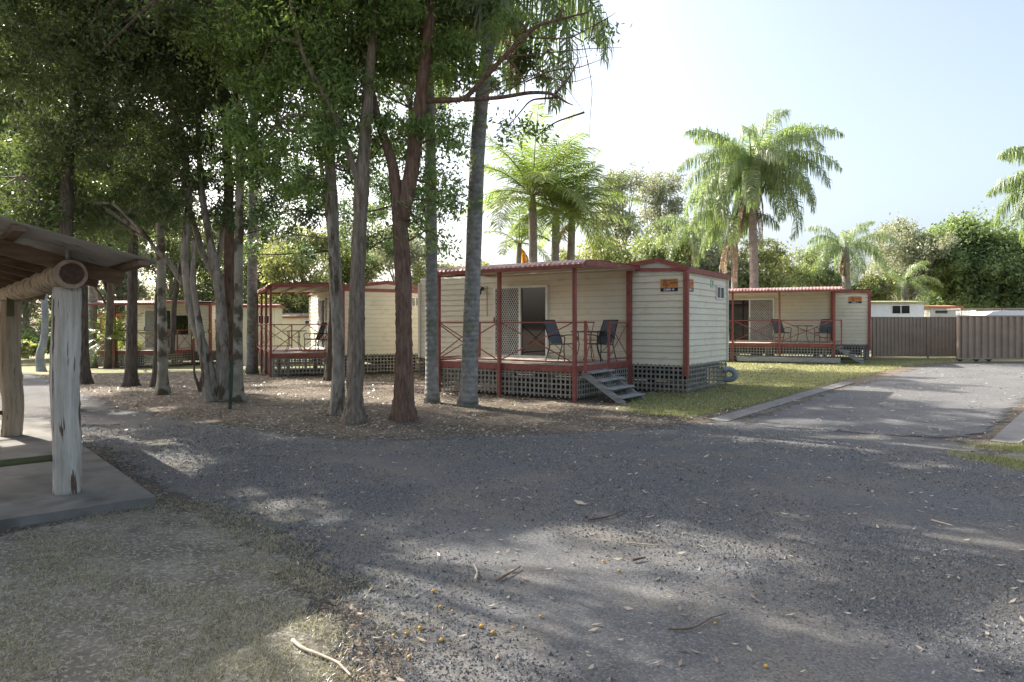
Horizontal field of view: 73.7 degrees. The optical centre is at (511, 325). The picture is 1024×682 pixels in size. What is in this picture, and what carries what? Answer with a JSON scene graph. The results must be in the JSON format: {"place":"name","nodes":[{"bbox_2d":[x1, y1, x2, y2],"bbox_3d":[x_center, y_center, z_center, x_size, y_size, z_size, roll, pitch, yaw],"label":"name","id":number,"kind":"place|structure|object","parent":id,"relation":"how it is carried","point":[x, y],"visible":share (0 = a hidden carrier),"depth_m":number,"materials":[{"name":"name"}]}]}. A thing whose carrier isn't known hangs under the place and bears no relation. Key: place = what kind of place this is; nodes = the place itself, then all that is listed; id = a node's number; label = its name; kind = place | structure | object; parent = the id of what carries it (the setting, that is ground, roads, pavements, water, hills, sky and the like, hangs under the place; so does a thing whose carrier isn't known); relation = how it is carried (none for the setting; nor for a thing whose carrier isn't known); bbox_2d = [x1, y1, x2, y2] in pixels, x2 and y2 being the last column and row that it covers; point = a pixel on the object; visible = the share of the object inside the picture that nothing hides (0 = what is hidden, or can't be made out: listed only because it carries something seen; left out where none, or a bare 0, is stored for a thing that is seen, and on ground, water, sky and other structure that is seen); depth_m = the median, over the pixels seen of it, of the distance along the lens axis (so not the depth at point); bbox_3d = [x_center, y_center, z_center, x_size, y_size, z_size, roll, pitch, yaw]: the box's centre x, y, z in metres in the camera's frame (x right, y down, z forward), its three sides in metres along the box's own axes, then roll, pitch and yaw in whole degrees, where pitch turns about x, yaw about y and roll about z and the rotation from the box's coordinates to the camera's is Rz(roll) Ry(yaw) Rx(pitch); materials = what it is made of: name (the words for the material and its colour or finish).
{"place":"outdoors","nodes":[
{"label":"outdoors","id":0,"kind":"place"},
{"bbox_2d":[21,353,423,374],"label":"lawn","id":1,"kind":"structure","parent":0,"point":[28,365],"depth_m":29.55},
{"bbox_2d":[21,328,38,336],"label":"shrub","id":2,"kind":"object","parent":1,"relation":"on","point":[25,331],"visible":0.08,"depth_m":42.05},
{"bbox_2d":[21,339,46,357],"bbox_3d":[-25.885,1.444,36.000,2.488,1.560,1.321,0,0,0],"label":"shrub","id":3,"kind":"object","parent":1,"relation":"on","point":[28,349],"visible":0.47,"depth_m":35.78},
{"bbox_2d":[21,332,49,354],"bbox_3d":[-27.948,1.334,39.952,3.597,1.857,1.722,0,0,0],"label":"shrub","id":4,"kind":"object","parent":1,"relation":"on","point":[32,338],"visible":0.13,"depth_m":39.79,"materials":[{"name":"green plant"}]},
{"bbox_2d":[20,293,51,358],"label":"bushy tree","id":5,"kind":"object","parent":1,"relation":"on","point":[28,312],"visible":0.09,"depth_m":45.84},
{"bbox_2d":[0,128,107,371],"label":"gum tree","id":6,"kind":"object","parent":1,"relation":"on","point":[40,359],"visible":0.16,"depth_m":27.90,"materials":[{"name":"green plant"}]},
{"bbox_2d":[32,283,106,333],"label":"bushy tree","id":7,"kind":"object","parent":1,"relation":"on","point":[98,317],"visible":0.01,"depth_m":47.83,"materials":[{"name":"green plant"}]},
{"bbox_2d":[88,235,98,367],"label":"queen palm","id":8,"kind":"object","parent":1,"relation":"on","point":[92,298],"visible":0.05,"depth_m":30.82,"materials":[{"name":"grey plant"}]},
{"bbox_2d":[97,314,124,358],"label":"pergola deck","id":9,"kind":"structure","parent":1,"relation":"on","point":[118,315],"depth_m":34.52,"materials":[{"name":"red paint"}]},
{"bbox_2d":[88,310,148,367],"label":"palm","id":10,"kind":"object","parent":1,"relation":"on","point":[119,325],"visible":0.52,"depth_m":30.64,"materials":[{"name":"green plant"}]},
{"bbox_2d":[88,238,168,348],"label":"bushy tree","id":11,"kind":"object","parent":1,"relation":"on","point":[120,292],"visible":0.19,"depth_m":45.50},
{"bbox_2d":[86,128,202,368],"bbox_3d":[-17.657,-3.512,30.304,7.766,11.074,6.854,0,0,0],"label":"broad tree","id":12,"kind":"object","parent":1,"relation":"on","point":[109,305],"visible":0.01,"depth_m":29.90,"materials":[{"name":"green plant"}]},
{"bbox_2d":[88,300,215,367],"bbox_3d":[-16.560,0.499,33.278,4.670,3.385,5.855,0,0,10],"label":"cabin","id":13,"kind":"object","parent":1,"relation":"on","point":[184,340],"visible":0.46,"depth_m":32.66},
{"bbox_2d":[144,309,170,348],"bbox_3d":[-17.121,0.189,33.016,1.500,1.915,0.101,0,0,10],"label":"door","id":14,"kind":"structure","parent":13,"relation":"in","point":[148,313],"depth_m":33.09,"materials":[{"name":"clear glass"}]},
{"bbox_2d":[176,315,188,334],"bbox_3d":[-15.881,-0.008,32.829,0.800,1.000,0.038,0,0,10],"label":"window","id":15,"kind":"structure","parent":13,"relation":"in","point":[182,321],"depth_m":32.83,"materials":[{"name":"black glass"}]},
{"bbox_2d":[138,203,214,301],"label":"bushy tree","id":16,"kind":"object","parent":1,"relation":"on","point":[170,276],"visible":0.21,"depth_m":46.94,"materials":[{"name":"green plant"}]},
{"bbox_2d":[169,214,247,301],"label":"bushy tree","id":17,"kind":"object","parent":1,"relation":"on","point":[206,290],"visible":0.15,"depth_m":48.89,"materials":[{"name":"green plant"}]},
{"bbox_2d":[243,304,285,364],"bbox_3d":[-12.056,0.610,32.630,2.000,3.257,3.271,0,0,-12],"label":"site cabin","id":18,"kind":"object","parent":1,"relation":"on","point":[276,317],"visible":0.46,"depth_m":31.29,"materials":[{"name":"red paint"}]},
{"bbox_2d":[220,182,312,303],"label":"bushy tree","id":19,"kind":"object","parent":1,"relation":"on","point":[260,285],"visible":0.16,"depth_m":45.37,"materials":[{"name":"green plant"}]},
{"bbox_2d":[282,313,308,347],"bbox_3d":[-12.630,0.752,41.400,3.500,3.017,3.272,0,0,3],"label":"site cabin","id":20,"kind":"object","parent":1,"relation":"on","point":[295,318],"visible":0.36,"depth_m":39.91,"materials":[{"name":"metal"}]},
{"bbox_2d":[245,224,349,312],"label":"bushy tree","id":21,"kind":"object","parent":1,"relation":"on","point":[275,269],"visible":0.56,"depth_m":41.77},
{"bbox_2d":[257,281,423,376],"bbox_3d":[-6.819,0.212,26.142,5.614,3.460,7.565,0,0,-25],"label":"cabin","id":22,"kind":"object","parent":1,"relation":"on","point":[380,333],"visible":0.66,"depth_m":23.18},
{"bbox_2d":[284,330,305,351],"bbox_3d":[-7.422,0.544,23.222,0.828,0.727,0.844,0,0,-25],"label":"patio table","id":23,"kind":"object","parent":22,"relation":"on","point":[298,337],"visible":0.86,"depth_m":23.30,"materials":[{"name":"black metal"}]},
{"bbox_2d":[303,323,326,349],"bbox_3d":[-6.827,0.406,23.738,0.656,0.996,0.577,0,0,4],"label":"patio chair","id":24,"kind":"object","parent":22,"relation":"on","point":[322,328],"visible":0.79,"depth_m":23.64,"materials":[{"name":"fabric"}]},
{"bbox_2d":[317,298,326,348],"bbox_3d":[-7.337,-0.060,26.346,0.101,1.915,1.600,0,0,-25],"label":"door","id":25,"kind":"structure","parent":22,"relation":"in","point":[322,303],"depth_m":26.14,"materials":[{"name":"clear glass"}]},
{"bbox_2d":[308,199,392,284],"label":"bushy tree","id":26,"kind":"object","parent":1,"relation":"on","point":[345,259],"visible":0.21,"depth_m":46.86,"materials":[{"name":"green plant"}]},
{"bbox_2d":[365,221,440,285],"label":"bushy tree","id":27,"kind":"object","parent":1,"relation":"on","point":[416,251],"visible":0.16,"depth_m":42.76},
{"bbox_2d":[411,258,497,285],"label":"bushy tree","id":28,"kind":"object","parent":1,"relation":"on","point":[419,273],"visible":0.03,"depth_m":41.09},
{"bbox_2d":[483,206,551,262],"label":"feather palm","id":29,"kind":"object","parent":1,"relation":"on","point":[520,251],"visible":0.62,"depth_m":27.35,"materials":[{"name":"green plant"}]},
{"bbox_2d":[0,327,1023,681],"bbox_3d":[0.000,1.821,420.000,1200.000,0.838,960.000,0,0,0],"label":"ground","id":30,"kind":"structure","parent":0,"point":[278,405],"depth_m":11.81,"materials":[{"name":"soil"}]},
{"bbox_2d":[0,2,125,384],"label":"tree","id":31,"kind":"object","parent":30,"relation":"on","point":[85,375],"visible":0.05,"depth_m":18.84,"materials":[{"name":"green plant"}]},
{"bbox_2d":[0,0,161,98],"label":"tree","id":32,"kind":"object","parent":30,"relation":"on","point":[5,60],"visible":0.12,"depth_m":11.87,"materials":[{"name":"green plant"}]},
{"bbox_2d":[0,0,189,386],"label":"tree","id":33,"kind":"object","parent":30,"relation":"on","point":[130,378],"visible":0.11,"depth_m":17.50,"materials":[{"name":"green plant"}]},
{"bbox_2d":[0,0,251,401],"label":"paperbark tree","id":34,"kind":"object","parent":30,"relation":"on","point":[36,153],"visible":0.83,"depth_m":12.86,"materials":[{"name":"green plant"}]},
{"bbox_2d":[85,103,195,394],"bbox_3d":[-8.511,-1.776,16.186,2.681,6.750,2.869,0,0,0],"label":"tree","id":35,"kind":"object","parent":30,"relation":"on","point":[162,386],"visible":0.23,"depth_m":15.20,"materials":[{"name":"green plant"}]},
{"bbox_2d":[0,508,340,681],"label":"lawn by shelter","id":36,"kind":"structure","parent":30,"relation":"on","point":[160,554],"depth_m":3.94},
{"bbox_2d":[0,491,455,681],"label":"grass","id":37,"kind":"structure","parent":36,"relation":"on","point":[222,630],"depth_m":3.77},
{"bbox_2d":[291,638,351,676],"bbox_3d":[-0.904,1.572,3.242,0.516,0.018,0.042,0,0,41],"label":"fallen stick","id":38,"kind":"object","parent":36,"relation":"on","point":[298,644],"visible":1,"depth_m":3.26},
{"bbox_2d":[126,163,223,386],"bbox_3d":[-8.501,-1.555,16.951,2.463,6.345,2.063,0,0,-31],"label":"tree","id":39,"kind":"object","parent":30,"relation":"on","point":[172,333],"visible":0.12,"depth_m":16.98,"materials":[{"name":"brown plant"}]},
{"bbox_2d":[116,0,259,367],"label":"tree","id":40,"kind":"object","parent":30,"relation":"on","point":[229,266],"visible":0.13,"depth_m":14.15,"materials":[{"name":"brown plant"}]},
{"bbox_2d":[188,322,214,391],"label":"sapling","id":41,"kind":"object","parent":30,"relation":"on","point":[198,385],"visible":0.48,"depth_m":15.84,"materials":[{"name":"green plant"}]},
{"bbox_2d":[228,360,233,408],"bbox_3d":[-5.290,1.170,12.851,0.075,1.022,0.065,0,0,0],"label":"garden stake","id":42,"kind":"object","parent":30,"relation":"on","point":[231,383],"visible":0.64,"depth_m":12.83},
{"bbox_2d":[245,109,258,373],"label":"queen palm","id":43,"kind":"object","parent":30,"relation":"on","point":[251,362],"visible":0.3,"depth_m":23.52,"materials":[{"name":"grey plant"}]},
{"bbox_2d":[171,1,334,401],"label":"tree","id":44,"kind":"object","parent":30,"relation":"on","point":[237,225],"visible":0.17,"depth_m":13.77,"materials":[{"name":"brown plant"}]},
{"bbox_2d":[204,102,358,380],"bbox_3d":[-6.719,-3.367,20.438,5.574,10.117,3.321,0,0,0],"label":"tree","id":45,"kind":"object","parent":30,"relation":"on","point":[328,364],"visible":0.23,"depth_m":19.92,"materials":[{"name":"green plant"}]},
{"bbox_2d":[153,0,427,423],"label":"tree","id":46,"kind":"object","parent":30,"relation":"on","point":[247,33],"visible":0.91,"depth_m":10.97,"materials":[{"name":"green plant"}]},
{"bbox_2d":[214,0,392,415],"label":"tree","id":47,"kind":"object","parent":30,"relation":"on","point":[337,399],"visible":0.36,"depth_m":11.66,"materials":[{"name":"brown plant"}]},
{"bbox_2d":[59,0,555,236],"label":"tree","id":48,"kind":"object","parent":30,"relation":"on","point":[163,15],"visible":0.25,"depth_m":12.37,"materials":[{"name":"green plant"}]},
{"bbox_2d":[197,26,504,263],"bbox_3d":[-5.418,-4.269,19.567,10.630,11.900,8.644,0,0,0],"label":"tree","id":49,"kind":"object","parent":30,"relation":"on","point":[382,195],"visible":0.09,"depth_m":21.75,"materials":[{"name":"green plant"}]},
{"bbox_2d":[422,17,440,403],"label":"queen palm","id":50,"kind":"object","parent":30,"relation":"on","point":[431,394],"visible":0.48,"depth_m":13.48,"materials":[{"name":"grey plant"}]},
{"bbox_2d":[267,0,632,422],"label":"tree","id":51,"kind":"object","parent":30,"relation":"on","point":[422,63],"visible":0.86,"depth_m":11.04,"materials":[{"name":"green plant"}]},
{"bbox_2d":[381,0,613,406],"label":"queen palm","id":52,"kind":"object","parent":30,"relation":"on","point":[468,395],"visible":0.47,"depth_m":13.11,"materials":[{"name":"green plant"}]},
{"bbox_2d":[0,373,1023,681],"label":"gravel drive","id":53,"kind":"structure","parent":30,"relation":"on","point":[580,603],"depth_m":4.93,"materials":[{"name":"gravel"}]},
{"bbox_2d":[0,216,156,529],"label":"picnic shelter","id":54,"kind":"object","parent":53,"relation":"on","point":[55,469],"visible":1,"depth_m":6.18,"materials":[{"name":"wood"}]},
{"bbox_2d":[27,370,745,438],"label":"leaf litter","id":55,"kind":"object","parent":53,"relation":"on","point":[461,428],"visible":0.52,"depth_m":13.06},
{"bbox_2d":[43,411,1023,681],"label":"leaf litter","id":56,"kind":"object","parent":53,"relation":"on","point":[605,539],"visible":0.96,"depth_m":5.50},
{"bbox_2d":[81,422,1023,681],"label":"gravel stones","id":57,"kind":"object","parent":53,"relation":"on","point":[610,678],"visible":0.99,"depth_m":5.41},
{"bbox_2d":[668,613,726,629],"bbox_3d":[1.002,1.576,3.617,0.412,0.010,0.056,0,0,-28],"label":"fallen stick","id":58,"kind":"object","parent":53,"relation":"on","point":[692,627],"visible":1,"depth_m":3.56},
{"bbox_2d":[460,102,622,262],"bbox_3d":[0.874,-3.094,25.023,6.020,9.486,5.829,0,0,29],"label":"feather palm","id":59,"kind":"object","parent":30,"relation":"on","point":[538,171],"visible":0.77,"depth_m":24.38,"materials":[{"name":"green plant"}]},
{"bbox_2d":[483,139,628,260],"bbox_3d":[1.681,-2.722,26.120,5.738,8.736,5.153,0,0,0],"label":"feather palm","id":60,"kind":"object","parent":30,"relation":"on","point":[557,202],"visible":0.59,"depth_m":25.56,"materials":[{"name":"green plant"}]},
{"bbox_2d":[507,142,645,259],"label":"feather palm","id":61,"kind":"object","parent":30,"relation":"on","point":[570,227],"visible":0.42,"depth_m":26.86,"materials":[{"name":"green plant"}]},
{"bbox_2d":[418,257,737,401],"bbox_3d":[0.851,0.146,18.188,8.673,3.507,6.155,0,0,34],"label":"cabin","id":62,"kind":"object","parent":30,"relation":"on","point":[681,334],"visible":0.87,"depth_m":16.70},
{"bbox_2d":[493,285,548,357],"bbox_3d":[0.216,-0.102,18.370,1.740,1.915,0.101,0,0,34],"label":"door","id":63,"kind":"structure","parent":62,"relation":"in","point":[529,303],"depth_m":18.33,"materials":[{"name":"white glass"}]},
{"bbox_2d":[543,320,577,360],"bbox_3d":[1.137,0.364,16.192,0.656,0.996,0.577,0,0,38],"label":"patio chair","id":64,"kind":"object","parent":62,"relation":"on","point":[555,338],"visible":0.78,"depth_m":16.25,"materials":[{"name":"fabric"}]},
{"bbox_2d":[570,331,605,360],"bbox_3d":[1.831,0.502,16.441,0.844,0.726,0.828,0,0,34],"label":"patio table","id":65,"kind":"object","parent":62,"relation":"on","point":[590,343],"visible":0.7,"depth_m":16.35,"materials":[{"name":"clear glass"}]},
{"bbox_2d":[587,320,618,361],"bbox_3d":[2.146,0.364,16.336,0.656,0.996,0.576,0,0,-38],"label":"patio chair","id":66,"kind":"object","parent":62,"relation":"on","point":[602,338],"visible":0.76,"depth_m":16.39,"materials":[{"name":"fabric"}]},
{"bbox_2d":[660,278,677,290],"bbox_3d":[3.693,-0.945,16.047,0.420,0.290,0.022,0,0,34],"label":"cabin sign","id":67,"kind":"object","parent":62,"relation":"attached to","point":[668,284],"visible":1,"depth_m":16.03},
{"bbox_2d":[716,286,724,299],"bbox_3d":[5.457,-0.850,17.891,0.038,0.340,0.640,0,0,34],"label":"window","id":68,"kind":"structure","parent":62,"relation":"in","point":[720,290],"depth_m":17.87,"materials":[{"name":"white glass"}]},
{"bbox_2d":[710,381,854,421],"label":"kerb","id":69,"kind":"structure","parent":30,"relation":"on","point":[742,413],"depth_m":13.79,"materials":[{"name":"concrete"}]},
{"bbox_2d":[729,286,870,363],"bbox_3d":[11.246,0.076,30.383,8.370,3.387,6.260,0,0,23],"label":"cabin","id":70,"kind":"object","parent":30,"relation":"on","point":[753,312],"visible":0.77,"depth_m":29.12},
{"bbox_2d":[729,298,773,340],"bbox_3d":[10.610,-0.232,30.485,2.060,1.915,0.101,0,0,23],"label":"door","id":71,"kind":"structure","parent":70,"relation":"in","point":[755,308],"depth_m":30.44,"materials":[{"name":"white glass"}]},
{"bbox_2d":[771,319,791,340],"bbox_3d":[11.487,0.234,29.149,0.576,0.996,0.656,0,0,-17],"label":"patio chair","id":72,"kind":"object","parent":70,"relation":"on","point":[776,326],"visible":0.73,"depth_m":29.29,"materials":[{"name":"fabric"}]},
{"bbox_2d":[814,319,832,342],"bbox_3d":[13.026,0.234,28.506,0.656,0.996,0.577,0,0,-42],"label":"patio chair","id":73,"kind":"object","parent":70,"relation":"on","point":[826,328],"visible":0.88,"depth_m":28.58,"materials":[{"name":"fabric"}]},
{"bbox_2d":[848,296,861,302],"bbox_3d":[14.509,-1.075,28.871,0.500,0.290,0.022,0,0,23],"label":"cabin sign","id":74,"kind":"object","parent":70,"relation":"attached to","point":[855,299],"visible":1,"depth_m":28.86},
{"bbox_2d":[613,352,1023,416],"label":"lawn beside cabins","id":75,"kind":"structure","parent":30,"relation":"on","point":[631,403],"depth_m":22.32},
{"bbox_2d":[548,225,645,263],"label":"bushy tree","id":76,"kind":"object","parent":75,"relation":"on","point":[600,255],"visible":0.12,"depth_m":41.24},
{"bbox_2d":[581,368,644,403],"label":"wooden steps","id":77,"kind":"structure","parent":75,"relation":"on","point":[610,376],"depth_m":14.40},
{"bbox_2d":[589,160,655,256],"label":"gum tree","id":78,"kind":"object","parent":75,"relation":"on","point":[621,229],"visible":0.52,"depth_m":47.54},
{"bbox_2d":[608,221,708,267],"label":"bushy tree","id":79,"kind":"object","parent":75,"relation":"on","point":[645,244],"visible":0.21,"depth_m":42.71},
{"bbox_2d":[631,169,692,241],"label":"gum tree","id":80,"kind":"object","parent":75,"relation":"on","point":[657,190],"visible":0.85,"depth_m":49.28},
{"bbox_2d":[649,200,732,267],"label":"queen palm","id":81,"kind":"object","parent":75,"relation":"on","point":[680,236],"visible":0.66,"depth_m":40.30,"materials":[{"name":"green plant"}]},
{"bbox_2d":[683,217,747,288],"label":"bushy tree","id":82,"kind":"object","parent":75,"relation":"on","point":[713,255],"visible":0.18,"depth_m":44.77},
{"bbox_2d":[688,184,779,354],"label":"queen palm","id":83,"kind":"object","parent":75,"relation":"on","point":[732,233],"visible":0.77,"depth_m":34.11,"materials":[{"name":"green plant"}]},
{"bbox_2d":[676,108,844,354],"bbox_3d":[12.013,-4.187,33.676,7.488,11.471,7.640,0,0,0],"label":"queen palm","id":84,"kind":"object","parent":75,"relation":"on","point":[736,168],"visible":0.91,"depth_m":32.39,"materials":[{"name":"green plant"}]},
{"bbox_2d":[728,235,804,287],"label":"bushy tree","id":85,"kind":"object","parent":75,"relation":"on","point":[775,264],"visible":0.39,"depth_m":44.83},
{"bbox_2d":[783,245,854,289],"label":"bushy tree","id":86,"kind":"object","parent":75,"relation":"on","point":[805,266],"visible":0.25,"depth_m":47.45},
{"bbox_2d":[799,221,899,289],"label":"queen palm","id":87,"kind":"object","parent":75,"relation":"on","point":[844,267],"visible":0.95,"depth_m":43.73,"materials":[{"name":"green plant"}]},
{"bbox_2d":[835,346,863,363],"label":"wooden steps","id":88,"kind":"structure","parent":75,"relation":"on","point":[852,356],"depth_m":26.78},
{"bbox_2d":[851,271,898,300],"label":"broad tree","id":89,"kind":"object","parent":75,"relation":"on","point":[882,289],"visible":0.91,"depth_m":45.55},
{"bbox_2d":[869,222,893,272],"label":"broad tree","id":90,"kind":"object","parent":75,"relation":"on","point":[883,225],"visible":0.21,"depth_m":53.88,"materials":[{"name":"green plant"}]},
{"bbox_2d":[862,301,927,351],"bbox_3d":[20.262,0.242,37.480,3.200,3.157,3.471,0,0,4],"label":"site cabin","id":91,"kind":"object","parent":75,"relation":"on","point":[897,308],"visible":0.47,"depth_m":35.86,"materials":[{"name":"white metal"}]},
{"bbox_2d":[891,305,909,313],"bbox_3d":[20.423,-0.820,35.849,0.950,0.480,0.038,0,0,4],"label":"window","id":92,"kind":"structure","parent":91,"relation":"in","point":[895,309],"depth_m":35.85,"materials":[{"name":"black glass"}]},
{"bbox_2d":[867,260,943,304],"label":"queen palm","id":93,"kind":"object","parent":75,"relation":"on","point":[903,291],"visible":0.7,"depth_m":46.58,"materials":[{"name":"green plant"}]},
{"bbox_2d":[859,212,960,300],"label":"broad tree","id":94,"kind":"object","parent":75,"relation":"on","point":[908,250],"visible":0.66,"depth_m":49.20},
{"bbox_2d":[871,317,956,358],"bbox_3d":[17.613,0.649,29.878,3.763,2.030,0.085,0,0,0],"label":"metal fence","id":95,"kind":"object","parent":75,"relation":"on","point":[927,337],"visible":0.95,"depth_m":29.87,"materials":[{"name":"metal"}]},
{"bbox_2d":[924,305,963,316],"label":"site cabin","id":96,"kind":"object","parent":75,"relation":"on","point":[936,311],"visible":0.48,"depth_m":41.91,"materials":[{"name":"white metal"}]},
{"bbox_2d":[891,201,1023,310],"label":"broad tree","id":97,"kind":"object","parent":75,"relation":"on","point":[965,277],"visible":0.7,"depth_m":49.42,"materials":[{"name":"green plant"}]},
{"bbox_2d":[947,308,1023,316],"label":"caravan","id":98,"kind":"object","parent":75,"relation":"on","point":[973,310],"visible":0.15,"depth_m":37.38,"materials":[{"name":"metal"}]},
{"bbox_2d":[950,315,1023,361],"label":"sliding gate","id":99,"kind":"structure","parent":75,"relation":"on","point":[988,338],"depth_m":27.35,"materials":[{"name":"metal"}]},
{"bbox_2d":[973,241,1023,307],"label":"broad tree","id":100,"kind":"object","parent":75,"relation":"on","point":[1012,295],"visible":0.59,"depth_m":48.81,"materials":[{"name":"green plant"}]},
{"bbox_2d":[986,145,1023,246],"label":"queen palm","id":101,"kind":"object","parent":30,"relation":"on","point":[1013,185],"visible":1,"depth_m":19.78,"materials":[{"name":"green plant"}]},
{"bbox_2d":[990,411,1023,444],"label":"kerb","id":102,"kind":"structure","parent":30,"relation":"on","point":[1012,432],"depth_m":9.98,"materials":[{"name":"concrete"}]},
{"bbox_2d":[994,450,1023,460],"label":"grass verge","id":103,"kind":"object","parent":30,"relation":"on","point":[1015,454],"depth_m":8.32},
{"bbox_2d":[947,439,1023,470],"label":"grass","id":104,"kind":"structure","parent":103,"relation":"on","point":[997,459],"depth_m":8.26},
{"bbox_2d":[11,0,1023,326],"label":"sky","id":105,"kind":"structure","parent":0,"point":[925,96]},
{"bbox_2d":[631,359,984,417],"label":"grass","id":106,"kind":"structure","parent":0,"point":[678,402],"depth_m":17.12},
{"bbox_2d":[742,363,1023,437],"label":"asphalt road","id":107,"kind":"structure","parent":0,"point":[878,418],"depth_m":13.64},
{"bbox_2d":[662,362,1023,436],"bbox_3d":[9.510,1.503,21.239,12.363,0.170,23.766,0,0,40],"label":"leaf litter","id":108,"kind":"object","parent":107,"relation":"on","point":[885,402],"visible":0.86,"depth_m":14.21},
{"bbox_2d":[971,307,1023,314],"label":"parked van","id":109,"kind":"object","parent":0,"point":[1011,312],"visible":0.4,"depth_m":31.43,"materials":[{"name":"white metal"}]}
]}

